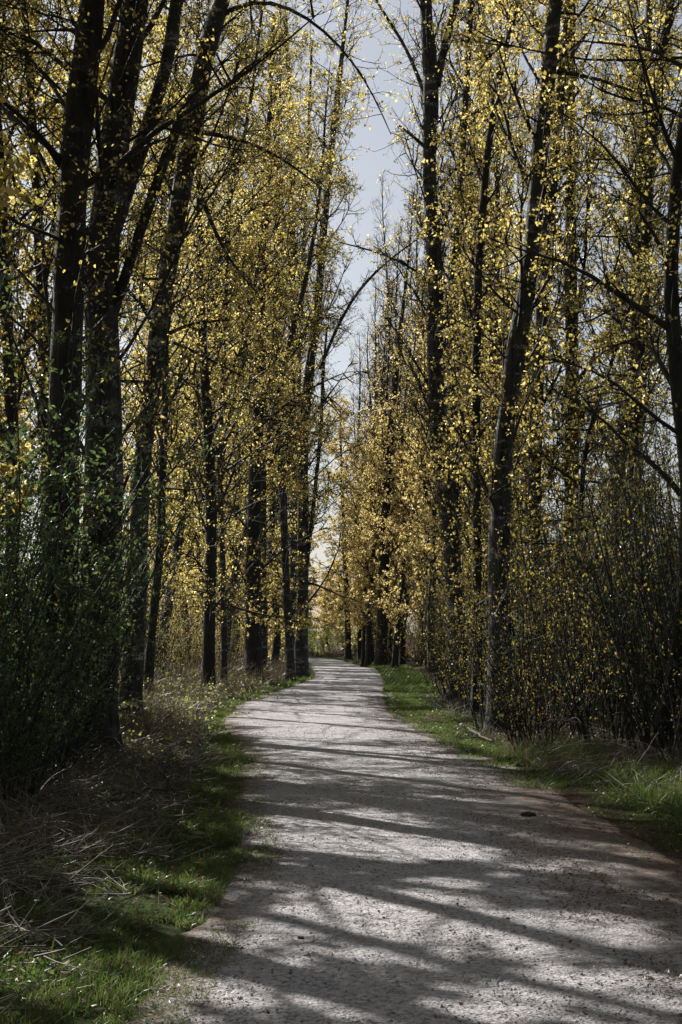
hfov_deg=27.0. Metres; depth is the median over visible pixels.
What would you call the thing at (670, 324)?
poplar tree
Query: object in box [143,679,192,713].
bramble
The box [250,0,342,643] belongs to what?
poplar tree
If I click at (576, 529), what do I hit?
thicket shrub
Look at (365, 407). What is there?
poplar tree
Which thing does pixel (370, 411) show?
poplar tree
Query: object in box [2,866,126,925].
bramble
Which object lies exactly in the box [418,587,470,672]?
thicket shrub
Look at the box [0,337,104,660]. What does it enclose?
willow shrub
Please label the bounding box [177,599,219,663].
golden shrub
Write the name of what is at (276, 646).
poplar tree
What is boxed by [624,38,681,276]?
poplar tree
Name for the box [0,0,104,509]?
poplar tree
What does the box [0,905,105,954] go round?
bramble
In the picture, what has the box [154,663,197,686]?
bramble
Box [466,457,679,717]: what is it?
thicket shrub
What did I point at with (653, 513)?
thicket shrub
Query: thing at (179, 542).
poplar tree
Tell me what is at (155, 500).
poplar tree
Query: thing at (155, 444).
poplar tree
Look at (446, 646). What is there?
thicket shrub
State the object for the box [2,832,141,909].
bramble
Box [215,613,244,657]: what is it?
golden shrub
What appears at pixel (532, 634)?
thicket shrub
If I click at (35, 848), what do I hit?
bramble
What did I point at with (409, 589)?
poplar tree
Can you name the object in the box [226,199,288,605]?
poplar tree
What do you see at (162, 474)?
poplar tree
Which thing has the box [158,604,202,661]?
thicket shrub
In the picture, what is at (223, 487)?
poplar tree
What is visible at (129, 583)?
thicket shrub
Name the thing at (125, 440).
poplar tree
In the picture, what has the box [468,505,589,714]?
thicket shrub
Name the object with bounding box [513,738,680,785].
bramble
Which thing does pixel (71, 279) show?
poplar tree
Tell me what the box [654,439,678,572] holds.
thicket shrub
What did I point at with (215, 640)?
thicket shrub
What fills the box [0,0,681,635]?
sky
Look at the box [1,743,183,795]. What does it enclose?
bramble
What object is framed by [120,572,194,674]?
thicket shrub
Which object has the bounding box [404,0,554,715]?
poplar tree
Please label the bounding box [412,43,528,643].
poplar tree
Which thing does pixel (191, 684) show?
bramble
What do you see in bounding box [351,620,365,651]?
green bush
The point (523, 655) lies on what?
thicket shrub
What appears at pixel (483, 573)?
thicket shrub
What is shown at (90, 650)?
willow shrub
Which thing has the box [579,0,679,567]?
poplar tree
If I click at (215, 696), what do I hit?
bramble
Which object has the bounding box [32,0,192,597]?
poplar tree
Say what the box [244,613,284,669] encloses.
golden shrub
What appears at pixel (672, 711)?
thicket shrub
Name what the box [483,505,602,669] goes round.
thicket shrub
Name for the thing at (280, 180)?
poplar tree
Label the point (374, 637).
golden shrub
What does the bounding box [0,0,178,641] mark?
poplar tree
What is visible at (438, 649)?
thicket shrub
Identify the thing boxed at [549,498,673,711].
thicket shrub
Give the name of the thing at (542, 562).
thicket shrub
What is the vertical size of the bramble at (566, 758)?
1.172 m
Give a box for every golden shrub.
[169,598,216,655]
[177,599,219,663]
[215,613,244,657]
[240,609,284,660]
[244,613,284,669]
[357,615,394,654]
[372,619,420,664]
[399,616,419,659]
[400,615,420,663]
[414,608,447,665]
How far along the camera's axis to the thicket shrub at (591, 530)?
21.25 m
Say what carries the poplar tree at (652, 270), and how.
on the ground at (570, 796)
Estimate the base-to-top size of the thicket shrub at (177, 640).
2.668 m
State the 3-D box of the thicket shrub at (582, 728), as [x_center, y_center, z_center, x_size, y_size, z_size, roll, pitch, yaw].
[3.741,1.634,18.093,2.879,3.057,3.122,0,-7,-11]
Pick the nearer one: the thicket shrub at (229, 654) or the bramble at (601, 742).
the bramble at (601, 742)
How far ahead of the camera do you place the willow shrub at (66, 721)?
14.07 m
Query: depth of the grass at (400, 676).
17.06 m
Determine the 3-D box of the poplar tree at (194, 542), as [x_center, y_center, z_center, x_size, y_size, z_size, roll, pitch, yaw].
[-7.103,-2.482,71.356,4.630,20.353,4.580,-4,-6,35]
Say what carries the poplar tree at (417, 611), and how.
on the ground at (570, 796)
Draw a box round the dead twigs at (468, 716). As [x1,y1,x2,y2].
[410,689,681,821]
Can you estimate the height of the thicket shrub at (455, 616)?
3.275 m
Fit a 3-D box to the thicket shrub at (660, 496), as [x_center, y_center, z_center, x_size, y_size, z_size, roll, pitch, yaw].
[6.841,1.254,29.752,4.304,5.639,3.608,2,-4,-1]
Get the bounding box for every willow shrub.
[0,242,192,687]
[0,261,122,637]
[0,300,179,721]
[0,305,193,783]
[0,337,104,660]
[0,390,152,766]
[0,392,248,746]
[0,435,89,705]
[0,470,153,725]
[0,495,204,752]
[0,504,204,773]
[0,512,116,798]
[0,524,167,770]
[0,524,187,778]
[0,597,135,804]
[0,608,82,809]
[0,618,108,787]
[1,487,167,737]
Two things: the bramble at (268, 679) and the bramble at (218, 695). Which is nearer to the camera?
the bramble at (218, 695)
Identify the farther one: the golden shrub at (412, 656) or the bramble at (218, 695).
the golden shrub at (412, 656)
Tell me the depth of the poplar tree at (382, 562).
70.04 m
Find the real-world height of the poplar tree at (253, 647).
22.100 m
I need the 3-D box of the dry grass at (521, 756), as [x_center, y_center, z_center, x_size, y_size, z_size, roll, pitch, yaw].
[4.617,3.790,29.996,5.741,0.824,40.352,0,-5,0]
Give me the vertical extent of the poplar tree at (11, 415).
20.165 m
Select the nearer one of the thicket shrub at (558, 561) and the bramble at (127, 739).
the bramble at (127, 739)
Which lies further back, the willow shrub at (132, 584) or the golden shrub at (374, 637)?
the golden shrub at (374, 637)
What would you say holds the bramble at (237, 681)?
on the ground at (570, 796)
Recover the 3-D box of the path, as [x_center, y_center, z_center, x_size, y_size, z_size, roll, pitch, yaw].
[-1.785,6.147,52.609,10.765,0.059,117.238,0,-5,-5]
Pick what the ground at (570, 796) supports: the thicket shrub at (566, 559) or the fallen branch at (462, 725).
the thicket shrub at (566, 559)
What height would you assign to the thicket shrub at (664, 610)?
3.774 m
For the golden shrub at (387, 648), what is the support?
on the ground at (570, 796)
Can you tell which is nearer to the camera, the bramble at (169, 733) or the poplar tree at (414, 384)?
the bramble at (169, 733)
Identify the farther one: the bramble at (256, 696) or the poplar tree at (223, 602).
the poplar tree at (223, 602)
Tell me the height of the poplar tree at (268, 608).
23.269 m
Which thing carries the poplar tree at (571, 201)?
on the ground at (570, 796)
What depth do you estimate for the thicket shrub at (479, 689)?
23.38 m
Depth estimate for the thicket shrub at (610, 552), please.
29.32 m
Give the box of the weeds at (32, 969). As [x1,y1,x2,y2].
[0,709,215,1019]
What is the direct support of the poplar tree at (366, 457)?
on the ground at (570, 796)
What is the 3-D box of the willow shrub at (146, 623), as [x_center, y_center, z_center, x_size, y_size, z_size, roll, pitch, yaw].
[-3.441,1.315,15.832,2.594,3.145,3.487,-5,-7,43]
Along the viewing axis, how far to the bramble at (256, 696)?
35.77 m
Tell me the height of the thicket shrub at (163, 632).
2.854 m
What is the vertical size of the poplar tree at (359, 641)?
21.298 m
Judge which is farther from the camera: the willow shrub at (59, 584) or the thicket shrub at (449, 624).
the thicket shrub at (449, 624)
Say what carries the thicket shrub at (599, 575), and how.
on the ground at (570, 796)
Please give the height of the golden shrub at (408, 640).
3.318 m
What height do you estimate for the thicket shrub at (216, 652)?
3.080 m
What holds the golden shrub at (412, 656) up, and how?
on the ground at (570, 796)
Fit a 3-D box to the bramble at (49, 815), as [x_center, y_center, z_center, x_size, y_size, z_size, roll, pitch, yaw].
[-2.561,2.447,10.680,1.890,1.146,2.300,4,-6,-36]
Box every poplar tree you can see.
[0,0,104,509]
[0,0,151,699]
[0,0,167,601]
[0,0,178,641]
[0,0,285,758]
[0,0,321,766]
[0,1,26,381]
[0,19,46,528]
[8,0,418,728]
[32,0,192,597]
[81,0,327,682]
[82,10,195,667]
[87,0,258,698]
[122,343,155,586]
[123,138,201,671]
[126,187,226,666]
[127,76,323,678]
[128,343,173,606]
[129,0,292,697]
[154,0,297,686]
[156,300,231,661]
[161,58,364,672]
[167,247,242,641]
[169,106,336,674]
[183,317,242,627]
[184,155,288,665]
[191,9,347,685]
[200,247,247,644]
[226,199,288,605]
[227,226,327,666]
[234,210,319,635]
[235,0,334,682]
[241,0,420,678]
[245,300,281,647]
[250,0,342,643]
[251,40,373,612]
[265,270,313,663]
[308,393,365,660]
[308,561,321,638]
[309,572,340,649]
[321,560,356,649]
[331,273,405,666]
[331,538,357,651]
[335,334,370,659]
[339,0,511,702]
[339,399,367,652]
[341,214,450,668]
[342,186,422,666]
[342,275,406,666]
[344,386,363,553]
[346,320,377,647]
[346,324,412,650]
[347,273,390,661]
[355,266,429,662]
[356,217,430,555]
[357,306,393,651]
[362,324,418,643]
[364,291,440,664]
[370,166,417,624]
[381,0,526,597]
[382,134,462,673]
[384,282,444,667]
[389,310,444,664]
[391,103,499,643]
[395,178,438,634]
[399,346,419,656]
[402,323,419,632]
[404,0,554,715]
[404,435,419,652]
[406,368,446,653]
[407,283,461,606]
[408,571,420,654]
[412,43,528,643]
[419,0,681,733]
[423,0,681,117]
[438,0,633,698]
[444,206,517,589]
[446,0,520,638]
[453,151,563,611]
[455,0,546,597]
[461,218,548,555]
[466,0,681,756]
[477,246,680,707]
[488,190,547,573]
[493,0,680,608]
[502,188,563,581]
[554,0,681,676]
[570,0,681,701]
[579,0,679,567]
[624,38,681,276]
[633,26,681,322]
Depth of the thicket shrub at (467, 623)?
28.65 m
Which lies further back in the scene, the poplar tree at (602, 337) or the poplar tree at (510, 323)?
the poplar tree at (510, 323)
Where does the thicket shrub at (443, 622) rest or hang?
on the ground at (570, 796)
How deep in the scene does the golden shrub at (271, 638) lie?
61.49 m
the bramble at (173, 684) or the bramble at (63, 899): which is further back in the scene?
the bramble at (173, 684)
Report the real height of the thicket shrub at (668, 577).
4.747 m
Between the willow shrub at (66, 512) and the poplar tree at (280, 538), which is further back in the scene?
the poplar tree at (280, 538)
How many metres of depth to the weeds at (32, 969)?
10.08 m
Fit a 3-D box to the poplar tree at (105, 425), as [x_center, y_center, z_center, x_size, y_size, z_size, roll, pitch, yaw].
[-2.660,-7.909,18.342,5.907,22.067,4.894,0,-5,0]
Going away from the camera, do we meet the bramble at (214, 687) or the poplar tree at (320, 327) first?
the bramble at (214, 687)
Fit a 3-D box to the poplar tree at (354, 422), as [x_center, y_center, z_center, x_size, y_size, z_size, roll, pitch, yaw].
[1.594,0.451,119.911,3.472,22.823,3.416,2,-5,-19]
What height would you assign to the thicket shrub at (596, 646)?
4.928 m
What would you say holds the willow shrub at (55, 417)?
on the ground at (570, 796)
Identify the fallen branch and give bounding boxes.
[25,899,90,943]
[106,761,184,801]
[450,723,494,741]
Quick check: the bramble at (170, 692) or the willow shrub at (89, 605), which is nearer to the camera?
the willow shrub at (89, 605)
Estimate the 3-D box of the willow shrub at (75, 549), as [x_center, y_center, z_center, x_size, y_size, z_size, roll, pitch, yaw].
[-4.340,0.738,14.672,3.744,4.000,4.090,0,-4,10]
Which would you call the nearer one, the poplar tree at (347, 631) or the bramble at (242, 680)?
the bramble at (242, 680)
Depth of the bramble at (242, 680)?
41.82 m
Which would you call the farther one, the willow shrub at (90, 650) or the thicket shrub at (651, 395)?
the thicket shrub at (651, 395)
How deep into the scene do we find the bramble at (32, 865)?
8.54 m
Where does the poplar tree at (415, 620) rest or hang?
on the ground at (570, 796)
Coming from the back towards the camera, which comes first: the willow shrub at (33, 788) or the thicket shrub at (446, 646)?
the thicket shrub at (446, 646)
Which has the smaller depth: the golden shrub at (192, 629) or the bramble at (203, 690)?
the bramble at (203, 690)
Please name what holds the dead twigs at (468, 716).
on the ground at (570, 796)
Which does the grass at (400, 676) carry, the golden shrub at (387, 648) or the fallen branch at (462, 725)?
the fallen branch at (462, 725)
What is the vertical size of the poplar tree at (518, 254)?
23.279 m
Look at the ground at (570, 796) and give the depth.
10.48 m
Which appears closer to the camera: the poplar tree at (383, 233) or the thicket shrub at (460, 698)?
the thicket shrub at (460, 698)
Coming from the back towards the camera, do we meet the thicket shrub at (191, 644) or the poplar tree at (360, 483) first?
the poplar tree at (360, 483)
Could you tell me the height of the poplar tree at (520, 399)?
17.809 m
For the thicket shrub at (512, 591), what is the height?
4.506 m
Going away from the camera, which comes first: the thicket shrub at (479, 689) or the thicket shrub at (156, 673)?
the thicket shrub at (479, 689)
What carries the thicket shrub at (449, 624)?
on the ground at (570, 796)
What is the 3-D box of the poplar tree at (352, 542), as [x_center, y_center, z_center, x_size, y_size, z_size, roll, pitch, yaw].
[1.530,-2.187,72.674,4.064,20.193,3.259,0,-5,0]
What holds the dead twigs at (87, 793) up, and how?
on the ground at (570, 796)
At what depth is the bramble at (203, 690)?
32.05 m
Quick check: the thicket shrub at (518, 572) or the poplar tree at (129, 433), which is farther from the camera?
the poplar tree at (129, 433)
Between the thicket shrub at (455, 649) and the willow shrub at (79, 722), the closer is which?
the willow shrub at (79, 722)
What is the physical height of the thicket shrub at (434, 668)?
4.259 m
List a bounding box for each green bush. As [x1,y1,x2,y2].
[281,625,318,655]
[308,619,336,656]
[308,627,342,657]
[326,617,356,654]
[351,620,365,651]
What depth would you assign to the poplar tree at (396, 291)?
84.02 m
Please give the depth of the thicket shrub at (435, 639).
57.38 m
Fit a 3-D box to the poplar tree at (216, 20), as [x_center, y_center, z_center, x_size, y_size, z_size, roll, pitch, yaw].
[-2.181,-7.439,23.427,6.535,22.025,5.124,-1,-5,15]
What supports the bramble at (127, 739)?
on the ground at (570, 796)
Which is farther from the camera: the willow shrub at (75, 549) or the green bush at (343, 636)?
the green bush at (343, 636)
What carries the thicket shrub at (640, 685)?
on the ground at (570, 796)
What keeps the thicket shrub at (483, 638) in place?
on the ground at (570, 796)
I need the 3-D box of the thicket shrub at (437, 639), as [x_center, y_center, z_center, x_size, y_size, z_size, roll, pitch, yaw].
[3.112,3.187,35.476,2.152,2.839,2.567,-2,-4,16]
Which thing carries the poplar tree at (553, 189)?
on the ground at (570, 796)
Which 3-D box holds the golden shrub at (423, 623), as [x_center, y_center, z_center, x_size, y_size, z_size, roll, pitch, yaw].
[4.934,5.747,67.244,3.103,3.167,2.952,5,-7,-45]
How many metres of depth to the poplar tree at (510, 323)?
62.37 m
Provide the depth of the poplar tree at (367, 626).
71.12 m
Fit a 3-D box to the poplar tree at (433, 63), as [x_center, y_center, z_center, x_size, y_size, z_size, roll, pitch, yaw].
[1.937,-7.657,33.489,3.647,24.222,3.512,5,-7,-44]
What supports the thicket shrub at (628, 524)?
on the ground at (570, 796)
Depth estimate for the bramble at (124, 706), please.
20.74 m
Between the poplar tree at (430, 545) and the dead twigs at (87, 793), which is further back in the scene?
the poplar tree at (430, 545)
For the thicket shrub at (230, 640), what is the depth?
55.76 m
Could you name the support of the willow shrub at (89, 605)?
on the ground at (570, 796)
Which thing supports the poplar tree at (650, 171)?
on the ground at (570, 796)
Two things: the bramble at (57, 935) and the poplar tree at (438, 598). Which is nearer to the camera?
the bramble at (57, 935)
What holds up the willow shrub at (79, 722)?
on the ground at (570, 796)
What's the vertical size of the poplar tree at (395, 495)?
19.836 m
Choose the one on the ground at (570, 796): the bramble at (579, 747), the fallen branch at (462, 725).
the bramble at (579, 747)
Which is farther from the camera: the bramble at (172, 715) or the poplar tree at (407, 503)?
the poplar tree at (407, 503)
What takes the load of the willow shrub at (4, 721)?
on the ground at (570, 796)
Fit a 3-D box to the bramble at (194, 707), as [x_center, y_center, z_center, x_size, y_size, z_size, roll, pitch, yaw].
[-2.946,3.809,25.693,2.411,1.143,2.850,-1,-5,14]
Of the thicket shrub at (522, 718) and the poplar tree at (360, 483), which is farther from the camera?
the poplar tree at (360, 483)
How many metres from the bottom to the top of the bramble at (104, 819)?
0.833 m
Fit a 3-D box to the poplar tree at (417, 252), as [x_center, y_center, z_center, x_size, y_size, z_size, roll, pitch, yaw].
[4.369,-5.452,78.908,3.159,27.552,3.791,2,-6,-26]
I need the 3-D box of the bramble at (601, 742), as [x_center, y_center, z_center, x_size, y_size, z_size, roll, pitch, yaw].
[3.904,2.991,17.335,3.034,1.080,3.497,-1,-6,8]
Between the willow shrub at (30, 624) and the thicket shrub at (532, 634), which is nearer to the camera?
the willow shrub at (30, 624)
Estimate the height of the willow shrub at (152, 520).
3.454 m
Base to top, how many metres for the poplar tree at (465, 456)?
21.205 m
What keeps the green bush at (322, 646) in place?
on the ground at (570, 796)
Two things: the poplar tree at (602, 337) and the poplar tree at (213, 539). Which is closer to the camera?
the poplar tree at (602, 337)
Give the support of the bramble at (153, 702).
on the ground at (570, 796)
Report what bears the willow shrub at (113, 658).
on the ground at (570, 796)
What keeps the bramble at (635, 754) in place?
on the ground at (570, 796)
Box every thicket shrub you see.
[0,520,164,691]
[118,539,197,677]
[119,587,185,674]
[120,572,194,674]
[121,523,187,666]
[125,540,203,682]
[146,590,217,673]
[146,591,220,688]
[146,606,193,668]
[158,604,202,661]
[168,613,202,666]
[169,580,236,673]
[169,606,202,667]
[184,599,243,670]
[184,607,244,672]
[195,596,240,661]
[201,600,244,666]
[231,604,279,668]
[373,539,471,700]
[394,554,515,702]
[402,620,443,671]
[403,553,643,743]
[405,605,445,679]
[416,604,447,669]
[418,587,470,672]
[421,550,534,704]
[422,605,485,673]
[425,561,523,688]
[425,569,485,680]
[425,579,511,705]
[427,560,488,714]
[430,604,485,677]
[434,548,653,751]
[439,527,544,730]
[441,435,615,687]
[442,343,679,728]
[450,493,604,734]
[452,558,546,708]
[454,514,550,648]
[456,410,677,740]
[456,563,584,729]
[458,458,613,700]
[464,513,562,687]
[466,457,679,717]
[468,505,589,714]
[482,455,678,702]
[482,559,570,697]
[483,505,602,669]
[510,449,656,698]
[511,477,671,693]
[515,440,649,708]
[517,526,681,748]
[534,381,678,690]
[540,343,681,741]
[540,454,675,695]
[541,485,679,715]
[543,373,679,735]
[547,420,677,727]
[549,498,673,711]
[560,474,681,759]
[567,497,681,769]
[571,438,681,753]
[576,426,679,635]
[578,371,678,716]
[582,440,678,645]
[593,490,679,599]
[607,469,681,644]
[628,408,679,634]
[649,410,678,563]
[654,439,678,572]
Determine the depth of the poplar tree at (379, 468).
66.17 m
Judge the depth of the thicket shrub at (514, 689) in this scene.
20.34 m
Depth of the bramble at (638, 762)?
15.12 m
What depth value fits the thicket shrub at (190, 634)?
46.86 m
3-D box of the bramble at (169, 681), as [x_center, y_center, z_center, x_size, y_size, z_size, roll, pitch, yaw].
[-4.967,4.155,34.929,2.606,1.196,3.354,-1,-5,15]
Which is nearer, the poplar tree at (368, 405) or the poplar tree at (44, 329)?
the poplar tree at (44, 329)
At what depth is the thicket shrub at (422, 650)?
57.78 m
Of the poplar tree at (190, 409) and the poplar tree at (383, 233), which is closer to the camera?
the poplar tree at (190, 409)
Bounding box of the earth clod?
[520,811,536,816]
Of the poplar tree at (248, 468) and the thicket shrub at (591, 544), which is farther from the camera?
the poplar tree at (248, 468)
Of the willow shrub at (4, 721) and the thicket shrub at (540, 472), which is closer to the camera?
the willow shrub at (4, 721)
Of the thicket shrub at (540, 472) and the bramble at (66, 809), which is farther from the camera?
the thicket shrub at (540, 472)
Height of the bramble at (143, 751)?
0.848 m
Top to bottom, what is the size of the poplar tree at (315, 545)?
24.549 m
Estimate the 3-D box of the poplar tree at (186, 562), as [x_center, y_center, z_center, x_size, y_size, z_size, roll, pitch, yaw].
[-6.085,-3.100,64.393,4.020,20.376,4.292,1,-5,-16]
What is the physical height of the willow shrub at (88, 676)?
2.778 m
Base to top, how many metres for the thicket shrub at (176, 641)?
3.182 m
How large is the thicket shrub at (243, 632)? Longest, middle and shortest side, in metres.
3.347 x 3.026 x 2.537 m
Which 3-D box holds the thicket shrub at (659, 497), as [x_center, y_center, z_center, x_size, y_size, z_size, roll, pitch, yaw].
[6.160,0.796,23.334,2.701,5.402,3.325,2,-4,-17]
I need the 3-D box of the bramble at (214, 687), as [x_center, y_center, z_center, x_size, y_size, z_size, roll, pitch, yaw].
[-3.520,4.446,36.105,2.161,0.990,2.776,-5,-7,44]
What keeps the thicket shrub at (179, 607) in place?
on the ground at (570, 796)
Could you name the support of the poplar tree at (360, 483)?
on the ground at (570, 796)
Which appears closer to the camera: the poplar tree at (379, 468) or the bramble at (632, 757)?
the bramble at (632, 757)
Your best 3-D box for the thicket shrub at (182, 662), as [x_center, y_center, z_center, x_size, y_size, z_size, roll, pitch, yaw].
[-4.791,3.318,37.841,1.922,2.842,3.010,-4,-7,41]
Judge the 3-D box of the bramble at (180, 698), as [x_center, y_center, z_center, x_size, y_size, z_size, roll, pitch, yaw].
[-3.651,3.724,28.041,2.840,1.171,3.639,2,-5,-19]
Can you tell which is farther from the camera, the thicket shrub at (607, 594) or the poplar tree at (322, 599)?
the poplar tree at (322, 599)
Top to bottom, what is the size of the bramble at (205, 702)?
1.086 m
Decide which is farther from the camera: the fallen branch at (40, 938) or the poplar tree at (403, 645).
the poplar tree at (403, 645)
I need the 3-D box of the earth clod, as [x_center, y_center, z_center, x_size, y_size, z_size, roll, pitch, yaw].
[1.638,2.648,12.444,0.140,0.067,0.099,0,-5,0]
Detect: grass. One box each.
[0,647,324,938]
[0,663,316,1023]
[344,658,681,913]
[428,672,681,787]
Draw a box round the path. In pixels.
[125,657,681,1023]
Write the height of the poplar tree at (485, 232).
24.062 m
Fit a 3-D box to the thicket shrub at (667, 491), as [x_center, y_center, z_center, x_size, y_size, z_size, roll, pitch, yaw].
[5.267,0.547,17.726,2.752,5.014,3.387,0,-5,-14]
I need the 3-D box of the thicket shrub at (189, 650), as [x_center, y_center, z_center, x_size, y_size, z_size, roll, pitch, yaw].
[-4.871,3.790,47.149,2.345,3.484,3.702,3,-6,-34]
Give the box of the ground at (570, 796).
[0,636,681,1023]
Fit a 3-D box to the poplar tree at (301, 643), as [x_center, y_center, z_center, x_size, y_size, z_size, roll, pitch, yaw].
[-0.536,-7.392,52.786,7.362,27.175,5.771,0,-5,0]
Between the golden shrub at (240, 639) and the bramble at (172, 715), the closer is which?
the bramble at (172, 715)
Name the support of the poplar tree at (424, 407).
on the ground at (570, 796)
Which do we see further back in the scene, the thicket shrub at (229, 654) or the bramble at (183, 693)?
the thicket shrub at (229, 654)
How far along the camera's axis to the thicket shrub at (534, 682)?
22.82 m
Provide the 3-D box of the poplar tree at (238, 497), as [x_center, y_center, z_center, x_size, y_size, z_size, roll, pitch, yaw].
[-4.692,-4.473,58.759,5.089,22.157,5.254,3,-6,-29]
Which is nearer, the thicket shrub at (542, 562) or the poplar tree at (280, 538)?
the thicket shrub at (542, 562)
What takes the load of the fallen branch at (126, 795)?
on the grass at (217, 872)
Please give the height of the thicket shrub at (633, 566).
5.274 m
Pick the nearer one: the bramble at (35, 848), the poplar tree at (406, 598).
the bramble at (35, 848)
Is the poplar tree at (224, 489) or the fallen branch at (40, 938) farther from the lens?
the poplar tree at (224, 489)
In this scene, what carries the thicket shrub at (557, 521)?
on the ground at (570, 796)
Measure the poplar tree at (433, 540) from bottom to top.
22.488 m
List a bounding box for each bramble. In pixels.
[0,738,184,823]
[0,765,126,851]
[0,809,165,868]
[0,842,107,909]
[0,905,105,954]
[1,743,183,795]
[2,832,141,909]
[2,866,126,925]
[7,787,179,832]
[27,717,195,760]
[38,773,208,816]
[88,730,186,762]
[118,668,186,684]
[118,668,200,695]
[118,686,177,717]
[118,688,239,732]
[118,695,157,737]
[119,717,210,742]
[138,706,211,730]
[143,672,215,715]
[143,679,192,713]
[148,684,254,717]
[150,681,188,704]
[150,690,239,721]
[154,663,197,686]
[154,666,268,701]
[156,676,213,703]
[157,668,219,690]
[160,667,256,694]
[163,681,232,704]
[188,683,246,709]
[215,670,263,688]
[217,674,283,698]
[218,675,305,691]
[228,663,289,685]
[508,713,681,776]
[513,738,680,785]
[521,718,676,771]
[527,729,619,776]
[536,712,679,764]
[565,720,681,791]
[575,693,681,777]
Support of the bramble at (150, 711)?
on the ground at (570, 796)
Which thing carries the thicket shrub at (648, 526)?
on the ground at (570, 796)
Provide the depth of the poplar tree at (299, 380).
58.83 m
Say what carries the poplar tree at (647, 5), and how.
on the ground at (570, 796)
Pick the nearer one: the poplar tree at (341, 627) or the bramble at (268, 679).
the bramble at (268, 679)
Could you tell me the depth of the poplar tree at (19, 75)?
23.09 m
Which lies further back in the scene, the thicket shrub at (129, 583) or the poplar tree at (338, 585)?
the poplar tree at (338, 585)
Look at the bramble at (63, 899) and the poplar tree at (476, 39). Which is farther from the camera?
the poplar tree at (476, 39)
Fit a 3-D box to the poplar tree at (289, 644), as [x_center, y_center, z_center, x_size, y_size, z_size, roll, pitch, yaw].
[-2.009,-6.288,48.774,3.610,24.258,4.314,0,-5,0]
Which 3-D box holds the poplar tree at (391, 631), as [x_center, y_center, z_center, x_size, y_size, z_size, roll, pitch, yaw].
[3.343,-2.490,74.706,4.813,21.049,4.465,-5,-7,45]
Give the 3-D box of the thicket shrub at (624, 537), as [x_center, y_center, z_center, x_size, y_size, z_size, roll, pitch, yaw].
[4.929,0.795,20.193,3.828,4.926,5.079,-1,-5,14]
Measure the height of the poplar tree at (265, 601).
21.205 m
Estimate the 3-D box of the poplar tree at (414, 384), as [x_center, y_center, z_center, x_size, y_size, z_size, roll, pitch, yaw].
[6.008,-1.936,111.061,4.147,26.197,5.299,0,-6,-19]
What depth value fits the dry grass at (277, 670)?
16.52 m
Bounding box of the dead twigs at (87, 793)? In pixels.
[0,678,248,1013]
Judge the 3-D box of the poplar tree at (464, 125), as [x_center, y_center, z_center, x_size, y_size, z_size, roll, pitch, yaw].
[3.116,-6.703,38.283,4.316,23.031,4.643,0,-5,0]
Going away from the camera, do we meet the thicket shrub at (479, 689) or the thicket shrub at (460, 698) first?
the thicket shrub at (479, 689)
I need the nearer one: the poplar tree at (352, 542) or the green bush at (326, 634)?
the poplar tree at (352, 542)
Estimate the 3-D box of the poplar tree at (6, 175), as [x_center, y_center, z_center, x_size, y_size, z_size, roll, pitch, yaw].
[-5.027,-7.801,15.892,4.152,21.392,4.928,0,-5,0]
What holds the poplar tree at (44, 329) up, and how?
on the ground at (570, 796)
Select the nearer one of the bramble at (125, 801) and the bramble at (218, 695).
the bramble at (125, 801)
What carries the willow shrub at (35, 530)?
on the ground at (570, 796)
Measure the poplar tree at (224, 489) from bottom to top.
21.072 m
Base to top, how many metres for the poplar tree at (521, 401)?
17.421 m
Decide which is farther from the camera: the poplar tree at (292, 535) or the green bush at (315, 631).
the green bush at (315, 631)
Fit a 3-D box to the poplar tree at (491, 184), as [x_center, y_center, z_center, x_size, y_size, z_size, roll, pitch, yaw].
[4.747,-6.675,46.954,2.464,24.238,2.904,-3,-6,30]
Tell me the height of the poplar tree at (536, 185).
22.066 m
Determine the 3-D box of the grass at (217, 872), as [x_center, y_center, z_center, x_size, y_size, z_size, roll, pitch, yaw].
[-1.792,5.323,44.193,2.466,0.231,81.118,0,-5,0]

